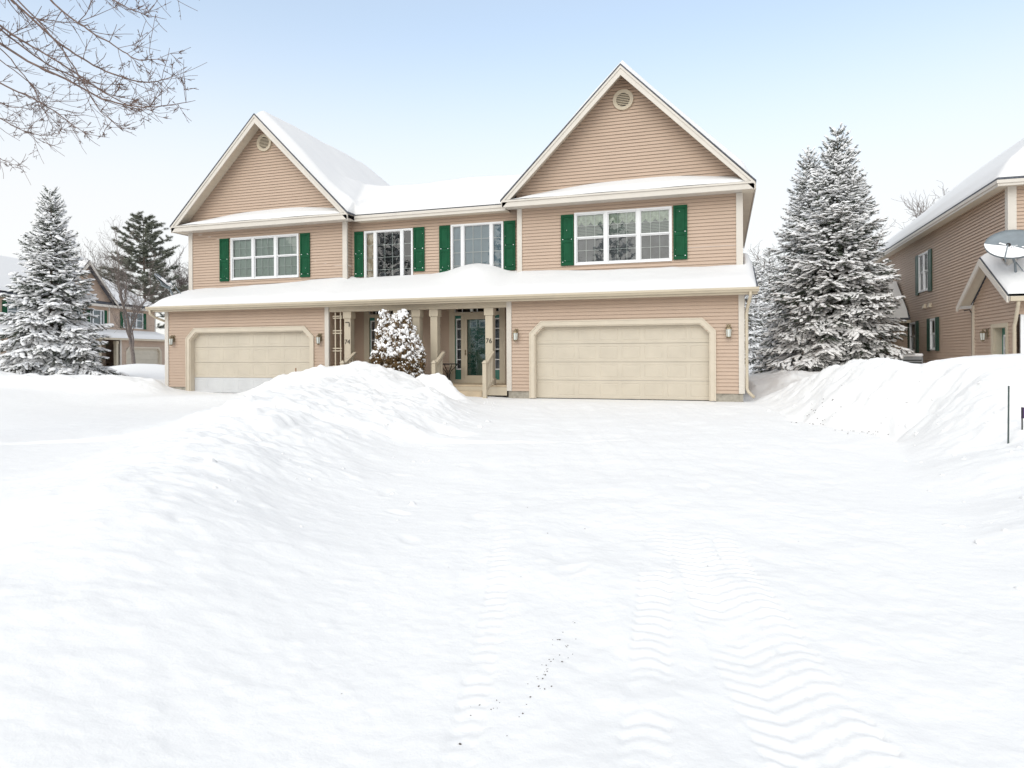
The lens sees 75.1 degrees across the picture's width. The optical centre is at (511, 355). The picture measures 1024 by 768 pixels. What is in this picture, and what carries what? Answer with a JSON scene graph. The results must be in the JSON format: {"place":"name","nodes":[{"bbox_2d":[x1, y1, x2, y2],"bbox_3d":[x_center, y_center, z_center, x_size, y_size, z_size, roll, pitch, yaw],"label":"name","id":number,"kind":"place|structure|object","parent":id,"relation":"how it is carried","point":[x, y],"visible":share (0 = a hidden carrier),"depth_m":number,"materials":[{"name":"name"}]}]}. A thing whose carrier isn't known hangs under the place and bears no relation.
{"place":"outdoors","nodes":[
{"label":"outdoors","id":0,"kind":"place"},
{"bbox_2d":[0,353,1023,767],"bbox_3d":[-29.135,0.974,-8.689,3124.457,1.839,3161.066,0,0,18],"label":"ground","id":1,"kind":"structure","parent":0,"point":[672,583],"depth_m":4.31,"materials":[{"name":"white snow"}]},
{"bbox_2d":[0,184,128,375],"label":"spruce tree","id":2,"kind":"object","parent":1,"relation":"on","point":[52,337],"visible":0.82,"depth_m":24.65,"materials":[{"name":"white plant"}]},
{"bbox_2d":[0,255,164,365],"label":"neighbor house","id":3,"kind":"structure","parent":1,"relation":"on","point":[149,346],"depth_m":59.51,"materials":[{"name":"paint"}]},
{"bbox_2d":[7,301,37,312],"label":"window","id":4,"kind":"structure","parent":3,"relation":"in","point":[14,310],"depth_m":49.31,"materials":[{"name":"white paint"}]},
{"bbox_2d":[90,309,103,326],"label":"window","id":5,"kind":"structure","parent":3,"relation":"in","point":[100,320],"depth_m":58.05,"materials":[{"name":"white glass"}]},
{"bbox_2d":[123,312,142,328],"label":"window","id":6,"kind":"structure","parent":3,"relation":"in","point":[139,320],"depth_m":63.32,"materials":[{"name":"white glass"}]},
{"bbox_2d":[126,348,157,363],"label":"garage door","id":7,"kind":"structure","parent":3,"relation":"in","point":[151,354],"depth_m":62.79,"materials":[{"name":"paint"}]},
{"bbox_2d":[72,237,112,276],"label":"bare tree","id":8,"kind":"object","parent":1,"relation":"on","point":[98,259],"visible":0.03,"depth_m":77.67,"materials":[{"name":"grey plant"}]},
{"bbox_2d":[0,0,206,180],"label":"overhanging tree","id":9,"kind":"object","parent":1,"relation":"on","point":[83,80],"visible":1,"depth_m":8.22,"materials":[{"name":"plant"}]},
{"bbox_2d":[75,216,185,363],"bbox_3d":[-23.324,-3.438,40.164,5.694,9.579,5.739,0,0,18],"label":"bare tree","id":10,"kind":"object","parent":1,"relation":"on","point":[118,283],"visible":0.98,"depth_m":39.52,"materials":[{"name":"grey plant"}]},
{"bbox_2d":[97,211,188,328],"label":"pine tree","id":11,"kind":"object","parent":1,"relation":"on","point":[143,250],"visible":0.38,"depth_m":74.40,"materials":[{"name":"green plant"}]},
{"bbox_2d":[147,247,188,295],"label":"bare tree","id":12,"kind":"object","parent":1,"relation":"on","point":[182,280],"visible":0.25,"depth_m":82.60,"materials":[{"name":"grey plant"}]},
{"bbox_2d":[369,309,426,377],"bbox_3d":[-3.360,-0.037,19.631,1.800,2.742,1.492,0,0,18],"label":"cedar bush","id":13,"kind":"object","parent":1,"relation":"on","point":[398,345],"visible":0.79,"depth_m":19.31,"materials":[{"name":"white plant"}]},
{"bbox_2d":[145,60,758,401],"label":"townhouse","id":14,"kind":"structure","parent":1,"relation":"on","point":[573,267],"depth_m":20.25,"materials":[{"name":"beige wood"}]},
{"bbox_2d":[154,273,180,294],"bbox_3d":[-12.268,-2.514,23.841,1.001,0.842,0.690,0,0,-15],"label":"satellite dish","id":15,"kind":"object","parent":14,"relation":"attached to","point":[167,283],"visible":0.98,"depth_m":23.74,"materials":[{"name":"white"}]},
{"bbox_2d":[168,335,174,345],"bbox_3d":[-11.771,-0.512,23.026,0.176,0.376,0.211,0,0,18],"label":"wall lantern","id":16,"kind":"object","parent":14,"relation":"attached to","point":[171,338],"depth_m":22.97,"materials":[{"name":"white glass"}]},
{"bbox_2d":[195,330,315,392],"bbox_3d":[-8.735,0.258,22.367,4.920,2.101,0.042,0,0,18],"label":"garage door","id":17,"kind":"structure","parent":14,"relation":"in","point":[251,359],"depth_m":22.44,"materials":[{"name":"paint"}]},
{"bbox_2d":[230,233,299,279],"bbox_3d":[-8.650,-3.422,23.313,2.820,1.500,0.142,0,0,18],"label":"window","id":18,"kind":"structure","parent":14,"relation":"in","point":[269,256],"depth_m":23.35,"materials":[{"name":"white paint"}]},
{"bbox_2d":[316,333,321,344],"bbox_3d":[-6.166,-0.516,21.248,0.176,0.376,0.211,0,0,18],"label":"wall lantern","id":19,"kind":"object","parent":14,"relation":"attached to","point":[318,337],"depth_m":21.18,"materials":[{"name":"white glass"}]},
{"bbox_2d":[333,312,341,365],"bbox_3d":[-5.534,-0.096,21.136,0.330,2.520,0.042,0,0,18],"label":"trellis","id":20,"kind":"object","parent":14,"relation":"attached to","point":[335,333],"visible":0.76,"depth_m":21.12,"materials":[{"name":"beige wood"}]},
{"bbox_2d":[364,228,412,277],"bbox_3d":[-4.098,-3.267,22.184,1.800,1.810,0.142,0,0,18],"label":"window","id":21,"kind":"structure","parent":14,"relation":"in","point":[386,253],"depth_m":22.24,"materials":[{"name":"glass"}]},
{"bbox_2d":[443,363,459,386],"bbox_3d":[-1.993,0.629,20.828,0.770,0.740,0.770,0,0,18],"label":"patio table","id":22,"kind":"object","parent":14,"relation":"on","point":[444,364],"visible":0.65,"depth_m":20.75,"materials":[{"name":"metal"}]},
{"bbox_2d":[464,315,484,379],"bbox_3d":[-1.111,-0.250,21.206,0.880,2.050,0.104,0,0,18],"label":"storm door","id":23,"kind":"structure","parent":14,"relation":"in","point":[466,317],"depth_m":21.30,"materials":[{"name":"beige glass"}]},
{"bbox_2d":[468,319,484,374],"bbox_3d":[-1.078,-0.250,21.309,0.840,2.050,0.109,0,0,18],"label":"front door","id":24,"kind":"structure","parent":14,"relation":"in","point":[476,327],"depth_m":21.34,"materials":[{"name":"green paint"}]},
{"bbox_2d":[451,221,503,269],"bbox_3d":[-1.105,-3.290,21.235,1.780,1.830,0.142,0,0,18],"label":"window","id":25,"kind":"structure","parent":14,"relation":"in","point":[471,243],"depth_m":21.28,"materials":[{"name":"white glass"}]},
{"bbox_2d":[513,329,517,341],"bbox_3d":[0.106,-0.583,19.258,0.176,0.376,0.211,0,0,18],"label":"wall lantern","id":26,"kind":"object","parent":14,"relation":"attached to","point":[515,335],"depth_m":19.19,"materials":[{"name":"white glass"}]},
{"bbox_2d":[537,323,708,400],"bbox_3d":[3.020,0.206,18.638,4.965,2.101,0.042,0,0,18],"label":"garage door","id":27,"kind":"structure","parent":14,"relation":"in","point":[670,362],"depth_m":18.59,"materials":[{"name":"paint"}]},
{"bbox_2d":[574,206,671,264],"bbox_3d":[3.239,-3.479,19.542,2.845,1.570,0.142,0,0,18],"label":"window","id":28,"kind":"structure","parent":14,"relation":"in","point":[637,235],"depth_m":19.57,"materials":[{"name":"white paint"}]},
{"bbox_2d":[725,324,731,337],"bbox_3d":[5.691,-0.628,17.486,0.176,0.376,0.211,0,0,18],"label":"wall lantern","id":29,"kind":"object","parent":14,"relation":"attached to","point":[728,328],"depth_m":17.42,"materials":[{"name":"white glass"}]},
{"bbox_2d":[203,369,1023,589],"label":"snow clods","id":30,"kind":"object","parent":1,"relation":"on","point":[976,541],"visible":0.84,"depth_m":7.46,"materials":[{"name":"white snow"}]},
{"bbox_2d":[341,379,888,744],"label":"dirt crumbs","id":31,"kind":"object","parent":1,"relation":"on","point":[574,622],"visible":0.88,"depth_m":3.31,"materials":[{"name":"brown soil"}]},
{"bbox_2d":[745,295,769,364],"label":"conifer","id":32,"kind":"object","parent":1,"relation":"on","point":[752,339],"visible":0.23,"depth_m":41.62,"materials":[{"name":"white plant"}]},
{"bbox_2d":[745,260,777,360],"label":"conifer","id":33,"kind":"object","parent":1,"relation":"on","point":[765,304],"visible":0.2,"depth_m":46.01,"materials":[{"name":"white plant"}]},
{"bbox_2d":[745,243,786,326],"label":"bare tree","id":34,"kind":"object","parent":1,"relation":"on","point":[753,254],"visible":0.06,"depth_m":67.16,"materials":[{"name":"grey plant"}]},
{"bbox_2d":[750,246,785,348],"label":"conifer","id":35,"kind":"object","parent":1,"relation":"on","point":[769,271],"visible":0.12,"depth_m":50.70,"materials":[{"name":"white plant"}]},
{"bbox_2d":[749,145,844,373],"bbox_3d":[12.647,-3.551,28.633,5.038,10.812,5.138,0,0,-16],"label":"spruce tree","id":36,"kind":"object","parent":1,"relation":"on","point":[801,189],"visible":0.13,"depth_m":28.47,"materials":[{"name":"white plant"}]},
{"bbox_2d":[759,122,914,371],"bbox_3d":[12.948,-3.557,26.498,6.041,11.195,5.926,0,0,18],"label":"spruce tree","id":37,"kind":"object","parent":1,"relation":"on","point":[857,324],"visible":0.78,"depth_m":25.53,"materials":[{"name":"white plant"}]},
{"bbox_2d":[868,221,895,271],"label":"bare tree","id":38,"kind":"object","parent":1,"relation":"on","point":[877,242],"visible":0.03,"depth_m":58.11,"materials":[{"name":"grey plant"}]},
{"bbox_2d":[898,353,922,363],"bbox_3d":[14.759,0.456,24.694,0.720,1.040,0.720,0,0,18],"label":"air conditioner","id":39,"kind":"object","parent":1,"relation":"on","point":[916,358],"visible":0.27,"depth_m":24.35,"materials":[{"name":"metal"}]},
{"bbox_2d":[893,186,947,228],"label":"bare tree","id":40,"kind":"object","parent":1,"relation":"on","point":[919,211],"visible":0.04,"depth_m":64.11,"materials":[{"name":"grey plant"}]},
{"bbox_2d":[869,138,1023,362],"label":"neighbor house","id":41,"kind":"structure","parent":1,"relation":"on","point":[958,286],"depth_m":21.54,"materials":[{"name":"beige wood"}]},
{"bbox_2d":[909,322,914,351],"bbox_3d":[16.359,-0.731,27.070,0.142,1.200,0.900,0,0,18],"label":"window","id":42,"kind":"structure","parent":41,"relation":"in","point":[911,325],"depth_m":27.42,"materials":[{"name":"grey glass"}]},
{"bbox_2d":[918,251,927,292],"bbox_3d":[15.880,-3.189,25.592,0.142,1.480,1.300,0,0,18],"label":"window","id":43,"kind":"structure","parent":41,"relation":"in","point":[922,258],"depth_m":25.56,"materials":[{"name":"white paint"}]},
{"bbox_2d":[930,318,934,349],"bbox_3d":[15.535,-0.768,24.472,0.142,1.160,0.650,0,0,18],"label":"window","id":44,"kind":"structure","parent":41,"relation":"in","point":[932,321],"depth_m":24.71,"materials":[{"name":"white paint"}]},
{"bbox_2d":[979,328,988,341],"bbox_3d":[13.658,-0.583,19.272,0.223,0.376,0.152,0,0,18],"label":"wall lantern","id":45,"kind":"object","parent":41,"relation":"attached to","point":[983,334],"depth_m":19.24,"materials":[{"name":"white glass"}]},
{"bbox_2d":[1002,328,1004,353],"bbox_3d":[13.704,0.110,18.361,0.060,1.740,0.850,0,0,18],"label":"side door","id":46,"kind":"structure","parent":41,"relation":"in","point":[1003,329],"depth_m":18.63,"materials":[{"name":"teal paint"}]},
{"bbox_2d":[984,230,1023,272],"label":"satellite dish","id":47,"kind":"object","parent":41,"relation":"attached to","point":[1006,244],"visible":0.99,"depth_m":17.59,"materials":[{"name":"white"}]},
{"bbox_2d":[1020,314,1023,352],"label":"garage door","id":48,"kind":"structure","parent":41,"relation":"in","point":[1021,316],"depth_m":17.30,"materials":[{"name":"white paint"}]},
{"bbox_2d":[1007,386,1009,443],"bbox_3d":[6.043,0.825,8.103,0.032,0.902,0.020,0,0,18],"label":"marker stake","id":49,"kind":"object","parent":1,"relation":"on","point":[1008,414],"visible":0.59,"depth_m":8.10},
{"bbox_2d":[1021,407,1023,429],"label":"garden flag","id":50,"kind":"object","parent":1,"relation":"on","point":[1022,412],"visible":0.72,"depth_m":8.22,"materials":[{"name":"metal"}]},
{"bbox_2d":[0,0,1023,334],"label":"sky","id":51,"kind":"structure","parent":0,"point":[929,93],"materials":[{"name":"blue"}]}
]}

